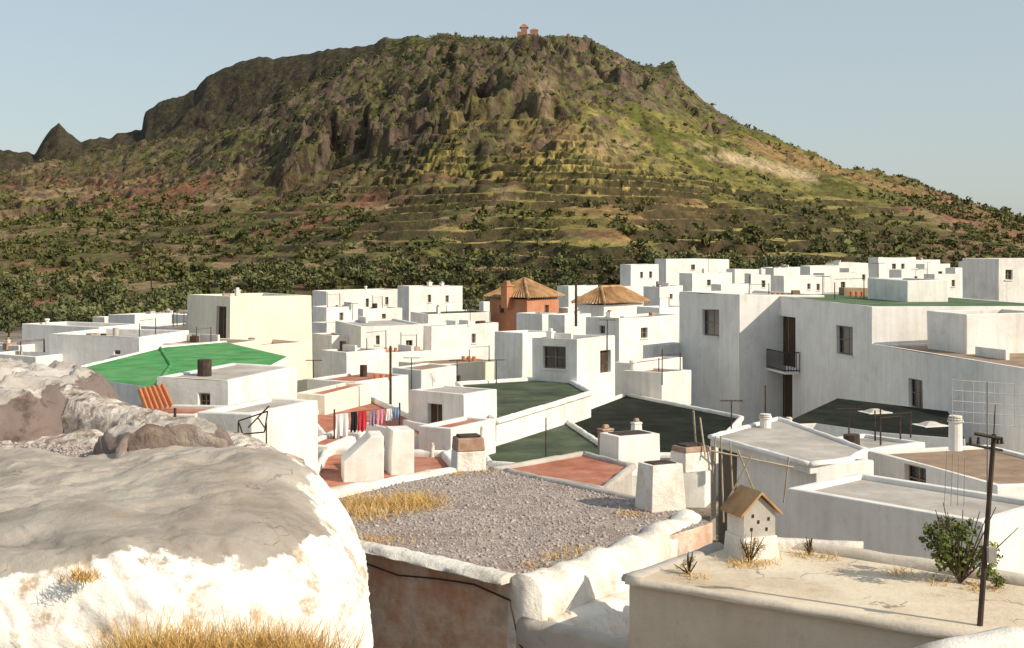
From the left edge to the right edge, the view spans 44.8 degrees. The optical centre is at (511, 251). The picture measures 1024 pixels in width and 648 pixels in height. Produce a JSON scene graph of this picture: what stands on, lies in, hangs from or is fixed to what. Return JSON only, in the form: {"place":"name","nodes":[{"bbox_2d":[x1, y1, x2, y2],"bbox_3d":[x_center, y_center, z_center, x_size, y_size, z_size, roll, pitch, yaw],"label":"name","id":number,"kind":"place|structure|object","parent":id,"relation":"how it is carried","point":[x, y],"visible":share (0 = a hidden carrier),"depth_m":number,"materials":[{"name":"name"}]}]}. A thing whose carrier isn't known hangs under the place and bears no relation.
{"place":"outdoors","nodes":[
{"label":"outdoors","id":0,"kind":"place"},
{"bbox_2d":[0,33,1023,541],"bbox_3d":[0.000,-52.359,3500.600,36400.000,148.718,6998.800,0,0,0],"label":"hill","id":1,"kind":"structure","parent":0,"point":[238,95],"depth_m":454.26,"materials":[{"name":"plant"}]},
{"bbox_2d":[0,351,61,365],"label":"walls","id":2,"kind":"structure","parent":1,"relation":"on","point":[45,358],"depth_m":66.90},
{"bbox_2d":[3,429,103,456],"bbox_3d":[-6.896,4.139,14.824,7.886,3.779,4.822,0,0,0],"label":"rubble ledge","id":3,"kind":"object","parent":1,"relation":"on","point":[87,437],"visible":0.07,"depth_m":15.51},
{"bbox_2d":[0,440,93,456],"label":"rubble stones","id":4,"kind":"object","parent":3,"relation":"on","point":[63,447],"visible":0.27,"depth_m":14.89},
{"bbox_2d":[92,417,234,458],"bbox_3d":[-3.948,2.697,14.071,1.828,1.671,1.754,0,0,0],"label":"broken rounded oven","id":5,"kind":"object","parent":3,"relation":"on","point":[120,440],"visible":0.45,"depth_m":13.42,"materials":[{"name":"beige stone"}]},
{"bbox_2d":[0,358,120,442],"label":"earthen domed roof","id":6,"kind":"structure","parent":1,"relation":"on","point":[32,401],"depth_m":16.66,"materials":[{"name":"beige stone"}]},
{"bbox_2d":[22,321,138,352],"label":"walls","id":7,"kind":"structure","parent":1,"relation":"on","point":[33,332],"depth_m":75.93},
{"bbox_2d":[49,328,188,365],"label":"walls","id":8,"kind":"structure","parent":1,"relation":"on","point":[81,347],"depth_m":67.38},
{"bbox_2d":[108,312,179,328],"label":"walls","id":9,"kind":"structure","parent":1,"relation":"on","point":[160,317],"depth_m":96.28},
{"bbox_2d":[137,383,175,416],"bbox_3d":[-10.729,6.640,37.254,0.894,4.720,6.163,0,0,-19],"label":"orange tile canopy","id":10,"kind":"object","parent":1,"relation":"on","point":[154,397],"visible":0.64,"depth_m":36.80,"materials":[{"name":"tile"}]},
{"bbox_2d":[58,384,304,463],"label":"sloping shoulder wall","id":11,"kind":"structure","parent":1,"relation":"on","point":[83,408],"depth_m":16.15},
{"bbox_2d":[137,404,226,417],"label":"white house","id":12,"kind":"structure","parent":1,"relation":"on","point":[186,411],"depth_m":37.40,"materials":[{"name":"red paint"}]},
{"bbox_2d":[0,445,373,647],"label":"whitewashed domed roof","id":13,"kind":"structure","parent":1,"relation":"on","point":[202,527],"depth_m":9.79,"materials":[{"name":"paint"}]},
{"bbox_2d":[57,559,106,586],"bbox_3d":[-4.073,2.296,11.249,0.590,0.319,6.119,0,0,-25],"label":"dry grass tuft","id":14,"kind":"object","parent":13,"relation":"on","point":[81,575],"visible":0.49,"depth_m":8.58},
{"bbox_2d":[87,342,286,404],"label":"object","id":15,"kind":"object","parent":1,"relation":"on","point":[127,377],"visible":0.17,"depth_m":50.16,"materials":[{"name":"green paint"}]},
{"bbox_2d":[46,595,404,647],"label":"dry grass","id":16,"kind":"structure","parent":1,"relation":"on","point":[174,639],"depth_m":7.90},
{"bbox_2d":[157,363,296,405],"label":"walls","id":17,"kind":"structure","parent":1,"relation":"on","point":[280,383],"depth_m":40.81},
{"bbox_2d":[176,365,280,379],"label":"roof","id":18,"kind":"structure","parent":17,"relation":"on","point":[229,372],"depth_m":43.14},
{"bbox_2d":[187,293,312,378],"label":"walls","id":19,"kind":"structure","parent":1,"relation":"on","point":[266,318],"depth_m":77.04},
{"bbox_2d":[198,397,317,471],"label":"white house","id":20,"kind":"structure","parent":1,"relation":"on","point":[292,426],"depth_m":32.93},
{"bbox_2d":[261,339,306,392],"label":"walls","id":21,"kind":"structure","parent":1,"relation":"on","point":[295,352],"depth_m":73.99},
{"bbox_2d":[312,333,348,377],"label":"white house","id":22,"kind":"structure","parent":1,"relation":"on","point":[323,341],"depth_m":85.04,"materials":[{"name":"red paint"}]},
{"bbox_2d":[312,304,357,321],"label":"walls","id":23,"kind":"structure","parent":1,"relation":"on","point":[329,313],"depth_m":94.93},
{"bbox_2d":[321,348,385,376],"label":"walls","id":24,"kind":"structure","parent":1,"relation":"on","point":[335,361],"depth_m":70.94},
{"bbox_2d":[312,288,396,307],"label":"walls","id":25,"kind":"structure","parent":1,"relation":"on","point":[358,296],"depth_m":117.97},
{"bbox_2d":[307,372,408,411],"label":"walls","id":26,"kind":"structure","parent":1,"relation":"on","point":[380,388],"depth_m":58.15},
{"bbox_2d":[335,318,423,349],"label":"walls","id":27,"kind":"structure","parent":1,"relation":"on","point":[396,335],"depth_m":83.05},
{"bbox_2d":[358,306,401,319],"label":"walls","id":28,"kind":"structure","parent":1,"relation":"on","point":[378,312],"depth_m":99.12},
{"bbox_2d":[316,447,450,486],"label":"red terrace","id":29,"kind":"structure","parent":1,"relation":"on","point":[329,471],"depth_m":36.65,"materials":[{"name":"paint"}]},
{"bbox_2d":[341,431,383,481],"bbox_3d":[-4.163,5.845,34.465,1.100,1.550,1.100,0,0,-11],"label":"whitewashed stairhead","id":30,"kind":"object","parent":29,"relation":"on","point":[362,458],"visible":0.65,"depth_m":33.96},
{"bbox_2d":[384,425,413,474],"bbox_3d":[-3.229,5.883,35.470,0.670,1.650,1.000,0,0,-17],"label":"whitewashed stairhead","id":31,"kind":"object","parent":29,"relation":"on","point":[399,452],"visible":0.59,"depth_m":35.02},
{"bbox_2d":[318,396,450,455],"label":"red terrace","id":32,"kind":"structure","parent":1,"relation":"on","point":[325,423],"depth_m":49.24,"materials":[{"name":"tile"}]},
{"bbox_2d":[297,383,370,414],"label":"white house","id":33,"kind":"structure","parent":32,"relation":"on","point":[339,397],"depth_m":51.62,"materials":[{"name":"paint"}]},
{"bbox_2d":[318,429,365,458],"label":"white house","id":34,"kind":"structure","parent":32,"relation":"on","point":[328,442],"depth_m":39.52,"materials":[{"name":"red paint"}]},
{"bbox_2d":[333,403,400,438],"bbox_3d":[-4.674,5.712,39.971,2.157,1.660,0.138,0,0,0],"label":"laundry line","id":35,"kind":"object","parent":32,"relation":"on","point":[342,421],"visible":0.99,"depth_m":39.98,"materials":[{"name":"fabric"}]},
{"bbox_2d":[385,348,432,372],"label":"walls","id":36,"kind":"structure","parent":1,"relation":"on","point":[397,357],"depth_m":75.14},
{"bbox_2d":[392,363,455,400],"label":"white house","id":37,"kind":"structure","parent":1,"relation":"on","point":[425,375],"depth_m":60.87,"materials":[{"name":"paint"}]},
{"bbox_2d":[397,285,462,320],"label":"walls","id":38,"kind":"structure","parent":1,"relation":"on","point":[411,298],"depth_m":113.41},
{"bbox_2d":[399,357,493,380],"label":"walls","id":39,"kind":"structure","parent":1,"relation":"on","point":[468,371],"depth_m":68.15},
{"bbox_2d":[410,309,490,323],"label":"walls","id":40,"kind":"structure","parent":1,"relation":"on","point":[424,318],"depth_m":101.63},
{"bbox_2d":[409,385,496,423],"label":"walls","id":41,"kind":"structure","parent":1,"relation":"on","point":[482,403],"depth_m":45.97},
{"bbox_2d":[419,416,495,454],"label":"white house","id":42,"kind":"structure","parent":1,"relation":"on","point":[440,434],"depth_m":40.85,"materials":[{"name":"paint"}]},
{"bbox_2d":[424,321,497,358],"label":"walls","id":43,"kind":"structure","parent":1,"relation":"on","point":[444,341],"depth_m":85.70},
{"bbox_2d":[451,433,485,471],"bbox_3d":[-0.924,4.369,26.318,0.661,0.972,0.526,0,0,-18],"label":"chimney","id":44,"kind":"object","parent":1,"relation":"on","point":[468,453],"visible":0.84,"depth_m":26.10,"materials":[{"name":"paint"}]},
{"bbox_2d":[0,244,961,337],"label":"olive grove trees","id":45,"kind":"object","parent":1,"relation":"on","point":[110,291],"visible":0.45,"depth_m":250.88,"materials":[{"name":"green plant"}]},
{"bbox_2d":[0,32,1023,302],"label":"hillside shrubs","id":46,"kind":"object","parent":1,"relation":"on","point":[176,272],"visible":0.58,"depth_m":351.86,"materials":[{"name":"green plant"}]},
{"bbox_2d":[494,330,545,379],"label":"white house","id":47,"kind":"structure","parent":1,"relation":"on","point":[513,349],"depth_m":64.52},
{"bbox_2d":[455,377,592,440],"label":"walls","id":48,"kind":"structure","parent":1,"relation":"on","point":[524,404],"depth_m":51.87,"materials":[{"name":"paint"}]},
{"bbox_2d":[490,298,558,330],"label":"walls","id":49,"kind":"structure","parent":1,"relation":"on","point":[506,320],"depth_m":103.52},
{"bbox_2d":[485,279,563,297],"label":"tiled roof","id":50,"kind":"structure","parent":49,"relation":"on","point":[535,290],"depth_m":103.87,"materials":[{"name":"ceramic"}]},
{"bbox_2d":[339,472,712,647],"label":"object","id":51,"kind":"object","parent":1,"relation":"on","point":[425,613],"visible":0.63,"depth_m":18.71,"materials":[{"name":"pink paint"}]},
{"bbox_2d":[330,467,456,497],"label":"back parapet","id":52,"kind":"structure","parent":51,"relation":"on","point":[375,484],"depth_m":23.73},
{"bbox_2d":[338,484,464,523],"bbox_3d":[-2.243,4.313,21.620,2.827,0.435,2.863,0,0,0],"label":"dry grass tuft","id":53,"kind":"object","parent":51,"relation":"on","point":[418,500],"visible":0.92,"depth_m":21.65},
{"bbox_2d":[360,540,514,584],"bbox_3d":[-1.345,4.462,18.095,3.536,0.124,0.434,0,0,41],"label":"front coping","id":54,"kind":"object","parent":51,"relation":"on","point":[465,569],"visible":0.87,"depth_m":17.71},
{"bbox_2d":[358,466,646,570],"bbox_3d":[0.052,4.400,21.307,4.554,0.168,7.978,0,0,12],"label":"dry grass tuft","id":55,"kind":"object","parent":51,"relation":"on","point":[386,539],"visible":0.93,"depth_m":18.95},
{"bbox_2d":[342,470,706,578],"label":"gravel stones","id":56,"kind":"object","parent":51,"relation":"on","point":[604,536],"visible":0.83,"depth_m":20.64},
{"bbox_2d":[503,468,634,499],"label":"back parapet","id":57,"kind":"structure","parent":51,"relation":"on","point":[575,485],"depth_m":23.57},
{"bbox_2d":[507,509,701,647],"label":"lumpy parapet","id":58,"kind":"structure","parent":51,"relation":"on","point":[543,593],"depth_m":17.55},
{"bbox_2d":[635,459,685,512],"bbox_3d":[2.580,4.224,21.600,0.741,1.125,0.591,0,0,-26],"label":"chimney","id":59,"kind":"object","parent":51,"relation":"on","point":[660,486],"visible":0.75,"depth_m":21.39,"materials":[{"name":"paint"}]},
{"bbox_2d":[516,312,558,330],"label":"walls","id":60,"kind":"structure","parent":1,"relation":"on","point":[530,321],"depth_m":96.90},
{"bbox_2d":[485,419,597,470],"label":"green terrace","id":61,"kind":"structure","parent":1,"relation":"on","point":[566,436],"depth_m":44.29,"materials":[{"name":"paint"}]},
{"bbox_2d":[548,309,590,334],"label":"white house","id":62,"kind":"structure","parent":1,"relation":"on","point":[561,323],"depth_m":90.73,"materials":[{"name":"paint"}]},
{"bbox_2d":[512,456,631,494],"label":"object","id":63,"kind":"object","parent":1,"relation":"on","point":[584,469],"visible":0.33,"depth_m":29.70,"materials":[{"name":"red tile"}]},
{"bbox_2d":[488,451,582,468],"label":"parapet","id":64,"kind":"structure","parent":63,"relation":"on","point":[544,460],"depth_m":30.74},
{"bbox_2d":[600,430,659,475],"bbox_3d":[3.035,5.193,31.998,1.300,1.047,0.896,0,0,-28],"label":"chimney","id":65,"kind":"object","parent":63,"relation":"on","point":[634,446],"visible":0.81,"depth_m":31.64,"materials":[{"name":"paint"}]},
{"bbox_2d":[516,616,628,647],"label":"white wall","id":66,"kind":"structure","parent":1,"relation":"on","point":[532,633],"depth_m":16.31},
{"bbox_2d":[532,334,614,404],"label":"walls","id":67,"kind":"structure","parent":1,"relation":"on","point":[583,360],"depth_m":59.18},
{"bbox_2d":[541,346,607,372],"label":"windows and doors","id":68,"kind":"structure","parent":67,"relation":"attached to","point":[555,356],"depth_m":59.12,"materials":[{"name":"brown wood"}]},
{"bbox_2d":[557,285,597,307],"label":"walls","id":69,"kind":"structure","parent":1,"relation":"on","point":[568,291],"depth_m":135.69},
{"bbox_2d":[548,589,628,637],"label":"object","id":70,"kind":"object","parent":1,"relation":"on","point":[609,614],"visible":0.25,"depth_m":17.19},
{"bbox_2d":[578,302,642,316],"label":"walls","id":71,"kind":"structure","parent":1,"relation":"on","point":[627,308],"depth_m":96.29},
{"bbox_2d":[573,286,648,303],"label":"tiled roof","id":72,"kind":"structure","parent":71,"relation":"on","point":[615,294],"depth_m":96.56,"materials":[{"name":"ceramic"}]},
{"bbox_2d":[586,313,678,361],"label":"walls","id":73,"kind":"structure","parent":1,"relation":"on","point":[625,330],"depth_m":83.59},
{"bbox_2d":[620,264,658,302],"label":"walls","id":74,"kind":"structure","parent":1,"relation":"on","point":[629,274],"depth_m":141.01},
{"bbox_2d":[615,357,682,395],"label":"white house","id":75,"kind":"structure","parent":1,"relation":"on","point":[668,363],"depth_m":64.94,"materials":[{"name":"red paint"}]},
{"bbox_2d":[623,368,690,404],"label":"walls","id":76,"kind":"structure","parent":1,"relation":"on","point":[674,387],"depth_m":60.94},
{"bbox_2d":[575,393,743,507],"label":"dark green terrace","id":77,"kind":"structure","parent":1,"relation":"on","point":[670,423],"depth_m":52.15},
{"bbox_2d":[643,342,679,358],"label":"white house","id":78,"kind":"structure","parent":1,"relation":"on","point":[655,350],"depth_m":72.68,"materials":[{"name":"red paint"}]},
{"bbox_2d":[643,285,682,305],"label":"walls","id":79,"kind":"structure","parent":1,"relation":"on","point":[653,294],"depth_m":120.94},
{"bbox_2d":[670,442,711,472],"bbox_3d":[4.320,4.971,30.010,0.802,0.653,0.639,0,0,-29],"label":"chimney","id":80,"kind":"object","parent":1,"relation":"on","point":[690,457],"visible":0.93,"depth_m":29.76,"materials":[{"name":"paint"}]},
{"bbox_2d":[655,258,728,284],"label":"walls","id":81,"kind":"structure","parent":1,"relation":"on","point":[670,270],"depth_m":151.54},
{"bbox_2d":[679,272,731,290],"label":"walls","id":82,"kind":"structure","parent":1,"relation":"on","point":[693,281],"depth_m":126.15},
{"bbox_2d":[710,439,715,539],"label":"porch posts","id":83,"kind":"object","parent":1,"relation":"on","point":[713,502],"visible":0.09,"depth_m":37.20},
{"bbox_2d":[718,448,736,544],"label":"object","id":84,"kind":"object","parent":1,"relation":"on","point":[727,490],"visible":0.07,"depth_m":36.28,"materials":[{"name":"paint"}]},
{"bbox_2d":[693,411,793,521],"bbox_3d":[5.543,5.160,29.976,2.465,2.706,0.959,0,0,0],"label":"cane pergola","id":85,"kind":"object","parent":1,"relation":"on","point":[744,465],"visible":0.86,"depth_m":29.78,"materials":[{"name":"brown wood"}]},
{"bbox_2d":[679,290,823,424],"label":"walls","id":86,"kind":"structure","parent":1,"relation":"on","point":[729,363],"depth_m":66.75,"materials":[{"name":"paint"}]},
{"bbox_2d":[771,275,823,293],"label":"walls","id":87,"kind":"structure","parent":1,"relation":"on","point":[784,283],"depth_m":121.16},
{"bbox_2d":[737,453,873,537],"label":"white house","id":88,"kind":"structure","parent":1,"relation":"on","point":[768,480],"depth_m":32.94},
{"bbox_2d":[711,420,864,473],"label":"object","id":89,"kind":"object","parent":88,"relation":"on","point":[781,437],"visible":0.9,"depth_m":34.66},
{"bbox_2d":[708,435,809,465],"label":"parapet","id":90,"kind":"structure","parent":89,"relation":"on","point":[768,452],"depth_m":33.33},
{"bbox_2d":[629,548,1023,647],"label":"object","id":91,"kind":"object","parent":1,"relation":"on","point":[661,619],"visible":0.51,"depth_m":14.31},
{"bbox_2d":[621,542,723,581],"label":"parapet","id":92,"kind":"structure","parent":91,"relation":"on","point":[697,553],"depth_m":15.57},
{"bbox_2d":[625,576,980,637],"bbox_3d":[3.835,3.934,13.326,5.817,0.092,0.402,0,0,31],"label":"front edge","id":93,"kind":"object","parent":91,"relation":"on","point":[905,626],"visible":0.89,"depth_m":13.60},
{"bbox_2d":[777,537,863,548],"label":"white kerb","id":94,"kind":"structure","parent":91,"relation":"on","point":[789,543],"depth_m":16.38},
{"bbox_2d":[673,548,1005,592],"bbox_3d":[3.939,3.826,15.283,3.815,0.215,1.794,0,0,10],"label":"dry grass tuft","id":95,"kind":"object","parent":91,"relation":"on","point":[804,556],"visible":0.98,"depth_m":15.31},
{"bbox_2d":[792,542,1023,585],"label":"back kerb","id":96,"kind":"structure","parent":91,"relation":"on","point":[1010,577],"depth_m":15.57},
{"bbox_2d":[918,502,1017,588],"bbox_3d":[5.360,3.463,14.712,1.155,0.950,0.761,0,0,-9],"label":"leafy bush","id":97,"kind":"object","parent":91,"relation":"on","point":[946,549],"visible":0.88,"depth_m":14.63,"materials":[{"name":"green plant"}]},
{"bbox_2d":[914,626,1023,647],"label":"rounded whitewashed wall","id":98,"kind":"structure","parent":91,"relation":"on","point":[1006,637],"depth_m":12.09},
{"bbox_2d":[966,405,1003,625],"bbox_3d":[4.992,3.121,13.043,0.392,3.002,0.165,0,0,0],"label":"leaning utility pole","id":99,"kind":"object","parent":91,"relation":"on","point":[989,554],"visible":1,"depth_m":13.04,"materials":[{"name":"wood"}]},
{"bbox_2d":[813,272,861,293],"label":"walls","id":100,"kind":"structure","parent":1,"relation":"on","point":[848,279],"depth_m":141.22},
{"bbox_2d":[792,398,964,447],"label":"black roof house","id":101,"kind":"structure","parent":1,"relation":"on","point":[829,418],"depth_m":44.44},
{"bbox_2d":[839,434,924,458],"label":"walls","id":102,"kind":"structure","parent":1,"relation":"on","point":[909,444],"depth_m":37.56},
{"bbox_2d":[745,293,1023,418],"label":"walls","id":103,"kind":"structure","parent":1,"relation":"on","point":[826,374],"depth_m":59.27,"materials":[{"name":"paint"}]},
{"bbox_2d":[783,316,852,416],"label":"windows and doors","id":104,"kind":"structure","parent":103,"relation":"attached to","point":[845,336],"depth_m":65.63,"materials":[{"name":"brown wood"}]},
{"bbox_2d":[763,294,1023,305],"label":"roof","id":105,"kind":"structure","parent":103,"relation":"on","point":[860,300],"depth_m":61.53,"materials":[{"name":"green paint"}]},
{"bbox_2d":[868,257,915,277],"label":"walls","id":106,"kind":"structure","parent":1,"relation":"on","point":[885,264],"depth_m":135.85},
{"bbox_2d":[788,473,1023,573],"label":"white house","id":107,"kind":"structure","parent":1,"relation":"on","point":[883,514],"depth_m":27.25,"materials":[{"name":"paint"}]},
{"bbox_2d":[868,278,947,301],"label":"white house","id":108,"kind":"structure","parent":1,"relation":"on","point":[913,290],"depth_m":62.46,"materials":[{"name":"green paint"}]},
{"bbox_2d":[924,274,959,297],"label":"walls","id":109,"kind":"structure","parent":1,"relation":"on","point":[953,291],"depth_m":115.66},
{"bbox_2d":[868,445,1023,497],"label":"walls","id":110,"kind":"structure","parent":1,"relation":"on","point":[886,464],"depth_m":33.37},
{"bbox_2d":[947,415,963,450],"bbox_3d":[11.436,4.686,32.000,0.409,0.895,0.420,0,0,0],"label":"round chimney","id":111,"kind":"object","parent":110,"relation":"on","point":[955,440],"visible":0.88,"depth_m":31.86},
{"bbox_2d":[889,449,1023,483],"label":"roof","id":112,"kind":"structure","parent":110,"relation":"on","point":[1008,469],"depth_m":33.96,"materials":[{"name":"brown ceramic"}]},
{"bbox_2d":[872,343,1023,453],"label":"walls","id":113,"kind":"structure","parent":1,"relation":"on","point":[896,369],"depth_m":48.72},
{"bbox_2d":[899,346,1023,366],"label":"roof","id":114,"kind":"structure","parent":113,"relation":"on","point":[1017,359],"depth_m":50.76,"materials":[{"name":"brown ceramic"}]},
{"bbox_2d":[927,309,1023,353],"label":"white house","id":115,"kind":"structure","parent":1,"relation":"on","point":[963,331],"depth_m":52.40,"materials":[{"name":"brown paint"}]},
{"bbox_2d":[944,380,1023,505],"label":"wire grid antenna","id":116,"kind":"object","parent":1,"relation":"on","point":[983,413],"visible":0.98,"depth_m":24.00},
{"bbox_2d":[962,258,1023,302],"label":"walls","id":117,"kind":"structure","parent":1,"relation":"on","point":[983,278],"depth_m":95.91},
{"bbox_2d":[0,0,1023,215],"label":"sky","id":118,"kind":"structure","parent":0,"point":[931,92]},
{"bbox_2d":[484,277,564,298],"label":"ridge tiles","id":119,"kind":"object","parent":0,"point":[525,286],"visible":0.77,"depth_m":104.62,"materials":[{"name":"ceramic"}]},
{"bbox_2d":[571,285,649,304],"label":"ridge tiles","id":120,"kind":"object","parent":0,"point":[602,293],"visible":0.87,"depth_m":96.69,"materials":[{"name":"ceramic"}]},
{"bbox_2d":[720,484,781,560],"bbox_3d":[3.093,3.507,16.058,0.600,0.885,0.540,0,0,-20],"label":"gabled chimney","id":121,"kind":"object","parent":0,"point":[748,510],"visible":0.97,"depth_m":15.89,"materials":[{"name":"paint"}]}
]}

